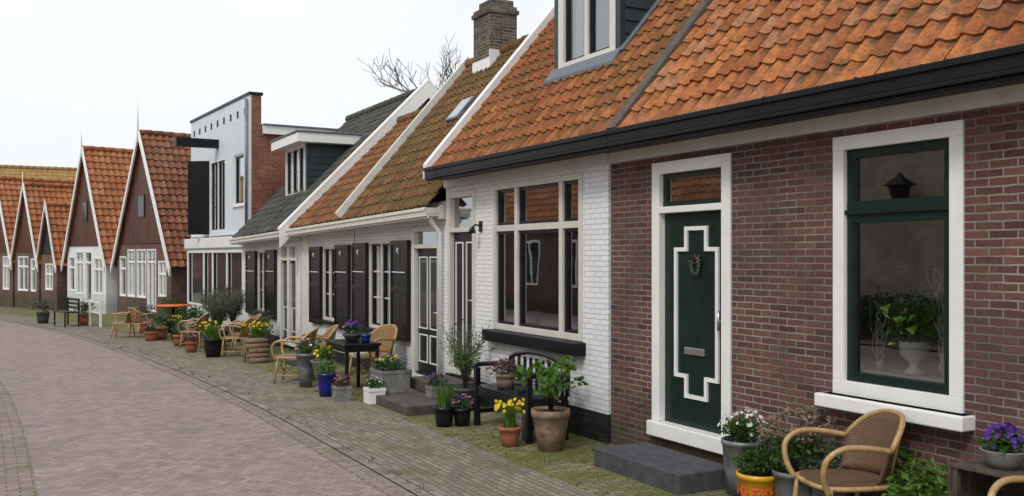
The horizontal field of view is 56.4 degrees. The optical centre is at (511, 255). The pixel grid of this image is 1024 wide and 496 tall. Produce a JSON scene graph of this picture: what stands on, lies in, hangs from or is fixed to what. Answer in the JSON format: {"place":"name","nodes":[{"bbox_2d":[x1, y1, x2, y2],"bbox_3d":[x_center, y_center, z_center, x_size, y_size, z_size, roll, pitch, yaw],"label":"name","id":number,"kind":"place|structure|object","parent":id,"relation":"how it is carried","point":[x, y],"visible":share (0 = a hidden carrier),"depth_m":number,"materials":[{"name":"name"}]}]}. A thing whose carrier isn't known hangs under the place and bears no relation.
{"place":"outdoors","nodes":[
{"label":"outdoors","id":0,"kind":"place"},
{"bbox_2d":[0,321,386,495],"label":"road","id":1,"kind":"structure","parent":0,"point":[97,420],"depth_m":10.22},
{"bbox_2d":[0,380,37,495],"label":"road edge course","id":2,"kind":"object","parent":1,"relation":"on","point":[17,478],"visible":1,"depth_m":9.17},
{"bbox_2d":[0,320,415,495],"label":"gutter course","id":3,"kind":"object","parent":1,"relation":"on","point":[382,484],"visible":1,"depth_m":10.43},
{"bbox_2d":[0,319,416,495],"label":"ground","id":4,"kind":"structure","parent":0,"point":[257,406],"depth_m":11.61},
{"bbox_2d":[0,176,74,306],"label":"gable house","id":5,"kind":"structure","parent":4,"relation":"on","point":[10,189],"depth_m":43.20,"materials":[{"name":"brick"}]},
{"bbox_2d":[3,256,9,289],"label":"window","id":6,"kind":"structure","parent":5,"relation":"in","point":[6,273],"depth_m":42.92,"materials":[{"name":"white paint"}]},
{"bbox_2d":[0,165,76,179],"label":"roof","id":7,"kind":"structure","parent":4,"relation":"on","point":[68,173],"depth_m":60.75,"materials":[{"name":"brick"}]},
{"bbox_2d":[9,172,73,308],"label":"gable house","id":8,"kind":"structure","parent":4,"relation":"on","point":[33,195],"depth_m":41.37,"materials":[{"name":"brick"}]},
{"bbox_2d":[18,256,27,290],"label":"window","id":9,"kind":"structure","parent":8,"relation":"in","point":[22,260],"depth_m":41.55,"materials":[{"name":"white paint"}]},
{"bbox_2d":[31,259,35,291],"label":"window","id":10,"kind":"structure","parent":8,"relation":"in","point":[33,274],"depth_m":40.88,"materials":[{"name":"white paint"}]},
{"bbox_2d":[34,198,70,309],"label":"gable house","id":11,"kind":"structure","parent":4,"relation":"on","point":[53,229],"depth_m":39.52,"materials":[{"name":"brick"}]},
{"bbox_2d":[45,264,52,289],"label":"window","id":12,"kind":"structure","parent":11,"relation":"in","point":[48,267],"depth_m":39.60,"materials":[{"name":"white paint"}]},
{"bbox_2d":[61,129,133,313],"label":"gable house","id":13,"kind":"structure","parent":4,"relation":"on","point":[101,178],"depth_m":37.17,"materials":[{"name":"tile"}]},
{"bbox_2d":[69,256,74,290],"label":"window","id":14,"kind":"structure","parent":13,"relation":"in","point":[71,258],"depth_m":38.54,"materials":[{"name":"white paint"}]},
{"bbox_2d":[76,251,83,294],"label":"window","id":15,"kind":"structure","parent":13,"relation":"in","point":[79,254],"depth_m":37.76,"materials":[{"name":"white paint"}]},
{"bbox_2d":[82,201,87,221],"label":"gable window","id":16,"kind":"structure","parent":13,"relation":"in","point":[84,203],"depth_m":37.19,"materials":[{"name":"glass"}]},
{"bbox_2d":[85,251,91,303],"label":"window","id":17,"kind":"structure","parent":13,"relation":"in","point":[88,254],"depth_m":37.25,"materials":[{"name":"white paint"}]},
{"bbox_2d":[94,258,102,294],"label":"window","id":18,"kind":"structure","parent":13,"relation":"in","point":[98,269],"depth_m":36.32,"materials":[{"name":"white paint"}]},
{"bbox_2d":[110,100,190,319],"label":"gable house","id":19,"kind":"structure","parent":4,"relation":"on","point":[149,258],"depth_m":33.05,"materials":[{"name":"tile"}]},
{"bbox_2d":[120,256,125,296],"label":"window","id":20,"kind":"structure","parent":19,"relation":"in","point":[122,258],"depth_m":34.90,"materials":[{"name":"white paint"}]},
{"bbox_2d":[127,249,135,296],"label":"window","id":21,"kind":"structure","parent":19,"relation":"in","point":[131,253],"depth_m":34.12,"materials":[{"name":"white paint"}]},
{"bbox_2d":[136,249,146,297],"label":"window","id":22,"kind":"structure","parent":19,"relation":"in","point":[141,253],"depth_m":33.37,"materials":[{"name":"white paint"}]},
{"bbox_2d":[138,194,144,217],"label":"gable window","id":23,"kind":"structure","parent":19,"relation":"in","point":[141,198],"depth_m":33.22,"materials":[{"name":"glass"}]},
{"bbox_2d":[147,249,155,312],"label":"window","id":24,"kind":"structure","parent":19,"relation":"in","point":[151,253],"depth_m":32.66,"materials":[{"name":"white paint"}]},
{"bbox_2d":[158,261,166,296],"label":"window","id":25,"kind":"structure","parent":19,"relation":"in","point":[162,268],"depth_m":31.99,"materials":[{"name":"white paint"}]},
{"bbox_2d":[0,318,442,495],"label":"kerb course","id":26,"kind":"object","parent":4,"relation":"on","point":[377,466],"visible":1,"depth_m":10.38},
{"bbox_2d":[174,91,336,329],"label":"shop house","id":27,"kind":"structure","parent":4,"relation":"on","point":[236,173],"depth_m":26.57,"materials":[{"name":"white brick"}]},
{"bbox_2d":[187,250,241,312],"bbox_3d":[-8.514,0.670,27.360,0.130,1.664,6.004,0,0,-32],"label":"window","id":28,"kind":"structure","parent":27,"relation":"in","point":[206,269],"depth_m":27.69,"materials":[{"name":"white paint"}]},
{"bbox_2d":[210,158,224,231],"bbox_3d":[-8.392,-1.725,27.448,0.130,2.054,1.624,0,0,-32],"label":"window","id":29,"kind":"structure","parent":27,"relation":"in","point":[217,168],"depth_m":27.69,"materials":[{"name":"white paint"}]},
{"bbox_2d":[231,153,243,207],"bbox_3d":[-7.287,-2.021,25.639,0.200,1.422,1.080,0,0,-32],"label":"window","id":30,"kind":"structure","parent":27,"relation":"in","point":[238,159],"depth_m":25.86,"materials":[{"name":"white paint"}]},
{"bbox_2d":[229,79,437,349],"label":"white cottage","id":31,"kind":"structure","parent":4,"relation":"on","point":[318,164],"depth_m":21.89,"materials":[{"name":"paint"}]},
{"bbox_2d":[254,250,264,313],"bbox_3d":[-5.898,0.624,22.677,0.200,1.512,0.970,0,0,-28],"label":"window","id":32,"kind":"structure","parent":31,"relation":"in","point":[261,253],"depth_m":22.99,"materials":[{"name":"grey paint"}]},
{"bbox_2d":[279,243,287,344],"bbox_3d":[-4.955,0.820,20.959,0.180,2.200,0.670,0,0,-28],"label":"door","id":33,"kind":"structure","parent":31,"relation":"in","point":[284,248],"depth_m":21.15,"materials":[{"name":"white paint"}]},
{"bbox_2d":[287,243,296,346],"bbox_3d":[-4.634,0.820,20.360,0.180,2.200,0.670,0,0,-28],"label":"door","id":34,"kind":"structure","parent":31,"relation":"in","point":[292,247],"depth_m":20.54,"materials":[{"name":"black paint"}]},
{"bbox_2d":[285,108,422,365],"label":"white cottage","id":35,"kind":"structure","parent":4,"relation":"on","point":[326,242],"depth_m":18.49,"materials":[{"name":"paint"}]},
{"bbox_2d":[318,246,334,324],"bbox_3d":[-3.419,0.549,18.050,0.200,1.462,0.970,0,0,-28],"label":"window","id":36,"kind":"structure","parent":35,"relation":"in","point":[328,251],"depth_m":18.22,"materials":[{"name":"grey paint"}]},
{"bbox_2d":[357,34,462,93],"bbox_3d":[-1.933,-2.827,32.264,8.017,9.897,4.067,0,0,22],"label":"bare tree","id":37,"kind":"object","parent":4,"relation":"on","point":[445,71],"visible":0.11,"depth_m":32.18,"materials":[{"name":"brown plant"}]},
{"bbox_2d":[334,0,528,376],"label":"white cottage","id":38,"kind":"structure","parent":4,"relation":"on","point":[396,211],"depth_m":15.62,"materials":[{"name":"tile"}]},
{"bbox_2d":[364,240,393,331],"bbox_3d":[-2.125,0.504,15.635,0.200,1.512,1.230,0,0,-28],"label":"window","id":39,"kind":"structure","parent":38,"relation":"in","point":[379,251],"depth_m":15.87,"materials":[{"name":"grey paint"}]},
{"bbox_2d":[411,225,439,376],"bbox_3d":[-1.229,0.690,14.004,0.180,2.260,1.010,0,0,-28],"label":"door","id":40,"kind":"structure","parent":38,"relation":"in","point":[424,256],"depth_m":14.18,"materials":[{"name":"black paint"}]},
{"bbox_2d":[423,0,701,443],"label":"white house","id":41,"kind":"structure","parent":4,"relation":"on","point":[522,169],"depth_m":11.44,"materials":[{"name":"paint"}]},
{"bbox_2d":[447,189,475,377],"bbox_3d":[-0.649,0.360,12.858,0.180,2.460,0.860,0,0,-28],"label":"door","id":42,"kind":"structure","parent":41,"relation":"in","point":[461,244],"depth_m":13.00,"materials":[{"name":"black paint"}]},
{"bbox_2d":[482,172,585,355],"bbox_3d":[0.249,0.084,11.098,0.240,1.952,2.230,0,0,-28],"label":"window","id":43,"kind":"structure","parent":41,"relation":"in","point":[565,224],"depth_m":11.01,"materials":[{"name":"grey paint"}]},
{"bbox_2d":[605,0,1023,495],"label":"brick house","id":44,"kind":"structure","parent":4,"relation":"on","point":[799,188],"depth_m":7.54,"materials":[{"name":"brick"}]},
{"bbox_2d":[646,153,731,454],"bbox_3d":[1.633,0.410,8.652,0.190,2.580,1.150,0,0,-28],"label":"door","id":45,"kind":"structure","parent":44,"relation":"in","point":[692,239],"depth_m":8.66,"materials":[{"name":"green paint"}]},
{"bbox_2d":[814,119,974,431],"bbox_3d":[2.660,0.119,6.661,0.240,2.002,1.250,0,0,-28],"label":"window","id":46,"kind":"structure","parent":44,"relation":"in","point":[926,403],"depth_m":6.64,"materials":[{"name":"white paint"}]},
{"bbox_2d":[860,366,943,382],"bbox_3d":[2.887,0.860,6.788,0.240,0.040,1.000,0,0,-28],"label":"display ledge","id":47,"kind":"object","parent":44,"relation":"attached to","point":[931,377],"visible":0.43,"depth_m":6.83,"materials":[{"name":"white paint"}]},
{"bbox_2d":[870,300,888,370],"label":"twisted branches","id":48,"kind":"object","parent":47,"relation":"on","point":[878,362],"visible":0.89,"depth_m":7.00,"materials":[{"name":"grey plant"}]},
{"bbox_2d":[879,288,943,375],"bbox_3d":[2.834,0.531,6.725,0.407,0.609,0.482,0,0,-28],"label":"window vase","id":49,"kind":"object","parent":47,"relation":"on","point":[911,318],"depth_m":6.68,"materials":[{"name":"white paint"}]},
{"bbox_2d":[927,268,943,377],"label":"twisted branches","id":50,"kind":"object","parent":47,"relation":"on","point":[941,365],"visible":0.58,"depth_m":6.52,"materials":[{"name":"grey plant"}]},
{"bbox_2d":[0,0,553,166],"label":"sky","id":51,"kind":"structure","parent":0,"point":[67,67],"materials":[{"name":"white"}]},
{"bbox_2d":[0,314,595,495],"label":"pavement","id":52,"kind":"structure","parent":0,"point":[441,464],"depth_m":10.30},
{"bbox_2d":[28,297,56,323],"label":"potted plant","id":53,"kind":"object","parent":52,"relation":"on","point":[42,317],"visible":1,"depth_m":30.09,"materials":[{"name":"green plant"}]},
{"bbox_2d":[53,297,79,326],"bbox_3d":[-13.373,1.690,28.687,0.420,0.840,1.200,0,0,-40],"label":"garden bench","id":54,"kind":"object","parent":52,"relation":"on","point":[67,311],"visible":1,"depth_m":28.61,"materials":[{"name":"black paint"}]},
{"bbox_2d":[73,299,94,325],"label":"potted plant","id":55,"kind":"object","parent":52,"relation":"on","point":[84,318],"visible":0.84,"depth_m":28.99,"materials":[{"name":"green plant"}]},
{"bbox_2d":[79,298,101,327],"bbox_3d":[-12.710,1.700,28.788,0.060,0.800,2.060,0,0,-40],"label":"white railing","id":56,"kind":"object","parent":52,"relation":"on","point":[99,312],"visible":0.8,"depth_m":28.40,"materials":[{"name":"paint"}]},
{"bbox_2d":[109,307,137,337],"bbox_3d":[-9.777,1.674,24.133,0.612,0.774,0.608,0,0,-8],"label":"wicker armchair","id":57,"kind":"object","parent":52,"relation":"on","point":[127,319],"visible":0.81,"depth_m":23.93,"materials":[{"name":"wicker"}]},
{"bbox_2d":[128,307,157,337],"bbox_3d":[-9.333,1.671,24.031,0.608,0.774,0.612,0,0,42],"label":"wicker armchair","id":58,"kind":"object","parent":52,"relation":"on","point":[136,316],"visible":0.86,"depth_m":23.81,"materials":[{"name":"wicker"}]},
{"bbox_2d":[144,320,159,340],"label":"potted plant","id":59,"kind":"object","parent":52,"relation":"on","point":[150,334],"visible":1,"depth_m":22.84,"materials":[{"name":"orange plant"}]},
{"bbox_2d":[172,324,188,345],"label":"potted plant","id":60,"kind":"object","parent":52,"relation":"on","point":[176,339],"visible":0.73,"depth_m":21.32,"materials":[{"name":"green plant"}]},
{"bbox_2d":[184,331,199,352],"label":"potted plant","id":61,"kind":"object","parent":52,"relation":"on","point":[191,345],"visible":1,"depth_m":19.73,"materials":[{"name":"orange plant"}]},
{"bbox_2d":[199,320,225,357],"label":"potted plant","id":62,"kind":"object","parent":52,"relation":"on","point":[212,343],"visible":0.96,"depth_m":18.69,"materials":[{"name":"green plant"}]},
{"bbox_2d":[271,328,318,383],"bbox_3d":[-3.319,1.530,14.767,0.661,0.836,0.656,0,0,2],"label":"wicker armchair","id":63,"kind":"object","parent":52,"relation":"on","point":[311,334],"visible":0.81,"depth_m":14.58,"materials":[{"name":"wicker"}]},
{"bbox_2d":[294,338,317,387],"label":"potted plant","id":64,"kind":"object","parent":52,"relation":"on","point":[305,369],"visible":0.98,"depth_m":13.99,"materials":[{"name":"grey plant"}]},
{"bbox_2d":[311,343,334,391],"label":"potted plant","id":65,"kind":"object","parent":52,"relation":"on","point":[322,353],"visible":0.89,"depth_m":13.59,"materials":[{"name":"green plant"}]},
{"bbox_2d":[315,358,337,396],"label":"potted plant","id":66,"kind":"object","parent":52,"relation":"on","point":[325,377],"visible":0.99,"depth_m":13.01,"materials":[{"name":"green plant"}]},
{"bbox_2d":[331,374,351,401],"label":"potted plant","id":67,"kind":"object","parent":52,"relation":"on","point":[341,389],"visible":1,"depth_m":12.57,"materials":[{"name":"grey plant"}]},
{"bbox_2d":[0,306,729,495],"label":"pavement by houses","id":68,"kind":"structure","parent":0,"point":[567,469],"depth_m":9.81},
{"bbox_2d":[136,303,156,333],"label":"potted plant","id":69,"kind":"object","parent":68,"relation":"on","point":[142,328],"visible":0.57,"depth_m":25.25,"materials":[{"name":"green plant"}]},
{"bbox_2d":[147,313,172,339],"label":"potted plant","id":70,"kind":"object","parent":68,"relation":"on","point":[163,332],"visible":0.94,"depth_m":23.32,"materials":[{"name":"green plant"}]},
{"bbox_2d":[155,304,190,336],"bbox_3d":[-8.652,1.650,24.407,0.880,0.800,0.880,0,0,-28],"label":"round table","id":71,"kind":"object","parent":68,"relation":"on","point":[173,306],"visible":0.76,"depth_m":24.37,"materials":[{"name":"orange paint"}]},
{"bbox_2d":[159,294,188,332],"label":"potted shrub","id":72,"kind":"object","parent":68,"relation":"on","point":[169,325],"visible":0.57,"depth_m":25.62,"materials":[{"name":"green plant"}]},
{"bbox_2d":[177,303,209,340],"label":"potted shrub","id":73,"kind":"object","parent":68,"relation":"on","point":[192,312],"visible":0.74,"depth_m":22.25,"materials":[{"name":"green plant"}]},
{"bbox_2d":[177,313,210,348],"bbox_3d":[-6.912,1.632,20.898,0.613,0.774,0.608,0,0,2],"label":"wicker armchair","id":74,"kind":"object","parent":68,"relation":"on","point":[203,318],"visible":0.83,"depth_m":20.69,"materials":[{"name":"wicker"}]},
{"bbox_2d":[200,315,222,350],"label":"potted plant","id":75,"kind":"object","parent":68,"relation":"on","point":[212,324],"visible":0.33,"depth_m":20.29,"materials":[{"name":"green plant"}]},
{"bbox_2d":[196,287,228,332],"bbox_3d":[-7.782,1.421,24.864,0.892,1.259,0.919,0,0,-28],"label":"potted shrub","id":76,"kind":"object","parent":68,"relation":"on","point":[204,301],"visible":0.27,"depth_m":24.76,"materials":[{"name":"green plant"}]},
{"bbox_2d":[199,290,238,342],"bbox_3d":[-6.485,1.377,21.234,0.898,1.269,0.927,0,0,-28],"label":"potted shrub","id":77,"kind":"object","parent":68,"relation":"on","point":[221,315],"visible":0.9,"depth_m":21.15,"materials":[{"name":"green plant"}]},
{"bbox_2d":[210,282,254,341],"bbox_3d":[-6.585,1.325,22.567,1.045,1.397,1.020,0,0,-28],"label":"potted shrub","id":78,"kind":"object","parent":68,"relation":"on","point":[239,305],"visible":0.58,"depth_m":22.47,"materials":[{"name":"green plant"}]},
{"bbox_2d":[219,316,252,357],"bbox_3d":[-5.452,1.599,18.962,0.626,0.792,0.622,0,0,-8],"label":"wicker armchair","id":79,"kind":"object","parent":68,"relation":"on","point":[243,333],"visible":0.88,"depth_m":18.78,"materials":[{"name":"wicker"}]},
{"bbox_2d":[229,314,261,352],"bbox_3d":[-5.544,1.608,19.943,0.626,0.792,0.622,0,0,-23],"label":"wicker armchair","id":80,"kind":"object","parent":68,"relation":"on","point":[242,322],"visible":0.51,"depth_m":19.89,"materials":[{"name":"wicker"}]},
{"bbox_2d":[241,338,270,363],"bbox_3d":[-4.799,1.761,17.841,0.409,0.445,0.694,0,0,-28],"label":"firewood stack","id":81,"kind":"object","parent":68,"relation":"on","point":[255,350],"visible":1,"depth_m":17.66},
{"bbox_2d":[244,320,273,337],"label":"potted plant","id":82,"kind":"object","parent":68,"relation":"on","point":[256,333],"visible":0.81,"depth_m":18.56,"materials":[{"name":"green plant"}]},
{"bbox_2d":[250,305,273,337],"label":"potted plant","id":83,"kind":"object","parent":68,"relation":"on","point":[262,316],"visible":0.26,"depth_m":21.05,"materials":[{"name":"green plant"}]},
{"bbox_2d":[251,315,276,347],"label":"potted plant","id":84,"kind":"object","parent":68,"relation":"on","point":[261,321],"visible":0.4,"depth_m":19.47,"materials":[{"name":"green plant"}]},
{"bbox_2d":[296,324,338,374],"bbox_3d":[-3.133,1.535,15.445,0.661,0.836,0.656,0,0,-18],"label":"wicker armchair","id":85,"kind":"object","parent":68,"relation":"on","point":[330,332],"visible":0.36,"depth_m":15.61,"materials":[{"name":"wicker"}]},
{"bbox_2d":[325,338,381,386],"bbox_3d":[-2.267,1.573,13.591,0.540,0.715,0.900,0,0,-28],"label":"garden table","id":86,"kind":"object","parent":68,"relation":"on","point":[346,347],"visible":0.71,"depth_m":13.30,"materials":[{"name":"black paint"}]},
{"bbox_2d":[342,319,363,341],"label":"potted plant","id":87,"kind":"object","parent":86,"relation":"on","point":[352,336],"visible":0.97,"depth_m":13.47,"materials":[{"name":"purple plant"}]},
{"bbox_2d":[110,337,632,495],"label":"grass","id":88,"kind":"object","parent":68,"relation":"on","point":[607,444],"visible":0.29,"depth_m":10.15,"materials":[{"name":"green plant"}]},
{"bbox_2d":[349,324,397,380],"bbox_3d":[-2.081,1.492,14.497,0.691,0.880,0.696,0,0,42],"label":"wicker armchair","id":89,"kind":"object","parent":68,"relation":"on","point":[385,335],"visible":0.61,"depth_m":14.64,"materials":[{"name":"wicker"}]},
{"bbox_2d":[363,375,385,404],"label":"potted plant","id":90,"kind":"object","parent":68,"relation":"on","point":[372,390],"visible":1,"depth_m":12.37,"materials":[{"name":"white plant"}]},
{"bbox_2d":[369,353,410,392],"bbox_3d":[-1.639,1.606,12.790,0.475,0.617,0.452,0,0,-28],"label":"potted plant","id":91,"kind":"object","parent":68,"relation":"on","point":[395,377],"visible":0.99,"depth_m":12.66,"materials":[{"name":"grey plant"}]},
{"bbox_2d":[376,374,473,415],"bbox_3d":[-1.083,1.790,12.324,1.170,0.300,1.450,0,0,-28],"label":"door step","id":92,"kind":"object","parent":68,"relation":"on","point":[416,403],"depth_m":12.10,"materials":[{"name":"grey stone"}]},
{"bbox_2d":[425,372,450,397],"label":"potted plant","id":93,"kind":"object","parent":92,"relation":"on","point":[430,389],"visible":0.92,"depth_m":12.13,"materials":[{"name":"purple plant"}]},
{"bbox_2d":[431,379,456,426],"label":"potted plant","id":94,"kind":"object","parent":68,"relation":"on","point":[444,412],"visible":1,"depth_m":10.70,"materials":[{"name":"green plant"}]},
{"bbox_2d":[451,393,473,426],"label":"potted plant","id":95,"kind":"object","parent":68,"relation":"on","point":[462,410],"visible":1,"depth_m":10.72,"materials":[{"name":"black plant"}]},
{"bbox_2d":[439,319,493,410],"bbox_3d":[-0.579,1.342,11.913,0.708,1.144,0.728,0,0,-28],"label":"potted plant","id":96,"kind":"object","parent":68,"relation":"on","point":[465,363],"visible":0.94,"depth_m":11.83,"materials":[{"name":"green plant"}]},
{"bbox_2d":[494,398,525,446],"bbox_3d":[-0.014,1.673,9.645,0.341,0.481,0.330,0,0,-28],"label":"potted plant","id":97,"kind":"object","parent":68,"relation":"on","point":[510,430],"visible":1,"depth_m":9.57,"materials":[{"name":"yellow plant"}]},
{"bbox_2d":[473,350,570,443],"bbox_3d":[0.071,1.482,10.385,0.511,0.876,1.345,0,0,-28],"label":"garden bench","id":98,"kind":"object","parent":68,"relation":"on","point":[491,391],"visible":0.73,"depth_m":10.33,"materials":[{"name":"black paint"}]},
{"bbox_2d":[485,352,520,388],"bbox_3d":[-0.093,1.263,10.563,0.425,0.390,0.424,0,0,-28],"label":"potted plant","id":99,"kind":"object","parent":98,"relation":"on","point":[504,380],"visible":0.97,"depth_m":10.50,"materials":[{"name":"pink plant"}]},
{"bbox_2d":[510,364,534,392],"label":"potted plant","id":100,"kind":"object","parent":98,"relation":"on","point":[519,387],"visible":0.41,"depth_m":10.16,"materials":[{"name":"green plant"}]},
{"bbox_2d":[514,409,535,440],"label":"potted plant","id":101,"kind":"object","parent":68,"relation":"on","point":[521,421],"visible":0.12,"depth_m":9.90,"materials":[{"name":"grey plant"}]},
{"bbox_2d":[517,355,588,451],"bbox_3d":[0.467,1.453,9.453,0.622,0.922,0.800,0,0,20],"label":"potted plant","id":102,"kind":"object","parent":68,"relation":"on","point":[550,421],"visible":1,"depth_m":9.32,"materials":[{"name":"green plant"}]},
{"bbox_2d":[594,442,725,495],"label":"door step","id":103,"kind":"object","parent":68,"relation":"on","point":[670,470],"depth_m":8.06,"materials":[{"name":"concrete"}]},
{"bbox_2d":[717,406,771,495],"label":"potted plant","id":104,"kind":"object","parent":68,"relation":"on","point":[734,442],"visible":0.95,"depth_m":7.61,"materials":[{"name":"grey plant"}]},
{"bbox_2d":[732,440,784,495],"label":"potted plant","id":105,"kind":"object","parent":68,"relation":"on","point":[756,477],"visible":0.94,"depth_m":7.17,"materials":[{"name":"green plant"}]},
{"bbox_2d":[756,404,837,495],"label":"potted plant","id":106,"kind":"object","parent":68,"relation":"on","point":[784,481],"visible":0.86,"depth_m":7.03,"materials":[{"name":"green plant"}]},
{"bbox_2d":[798,435,859,495],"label":"potted plant","id":107,"kind":"object","parent":68,"relation":"on","point":[835,462],"visible":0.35,"depth_m":6.84,"materials":[{"name":"green plant"}]},
{"bbox_2d":[782,408,905,495],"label":"wicker armchair","id":108,"kind":"object","parent":68,"relation":"on","point":[872,440],"visible":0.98,"depth_m":6.49,"materials":[{"name":"wicker"}]},
{"bbox_2d":[882,446,947,495],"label":"potted plant","id":109,"kind":"object","parent":68,"relation":"on","point":[930,484],"visible":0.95,"depth_m":6.14,"materials":[{"name":"green plant"}]},
{"bbox_2d":[948,458,1023,495],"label":"wooden crate","id":110,"kind":"object","parent":68,"relation":"on","point":[978,477],"visible":0.76,"depth_m":5.75,"materials":[{"name":"brown wood"}]},
{"bbox_2d":[975,422,1023,469],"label":"potted plant","id":111,"kind":"object","parent":110,"relation":"on","point":[1003,451],"visible":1,"depth_m":5.51,"materials":[{"name":"purple plant"}]},
{"bbox_2d":[987,475,1023,495],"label":"wicker armchair","id":112,"kind":"object","parent":68,"relation":"on","point":[996,486],"visible":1,"depth_m":5.20,"materials":[{"name":"wicker"}]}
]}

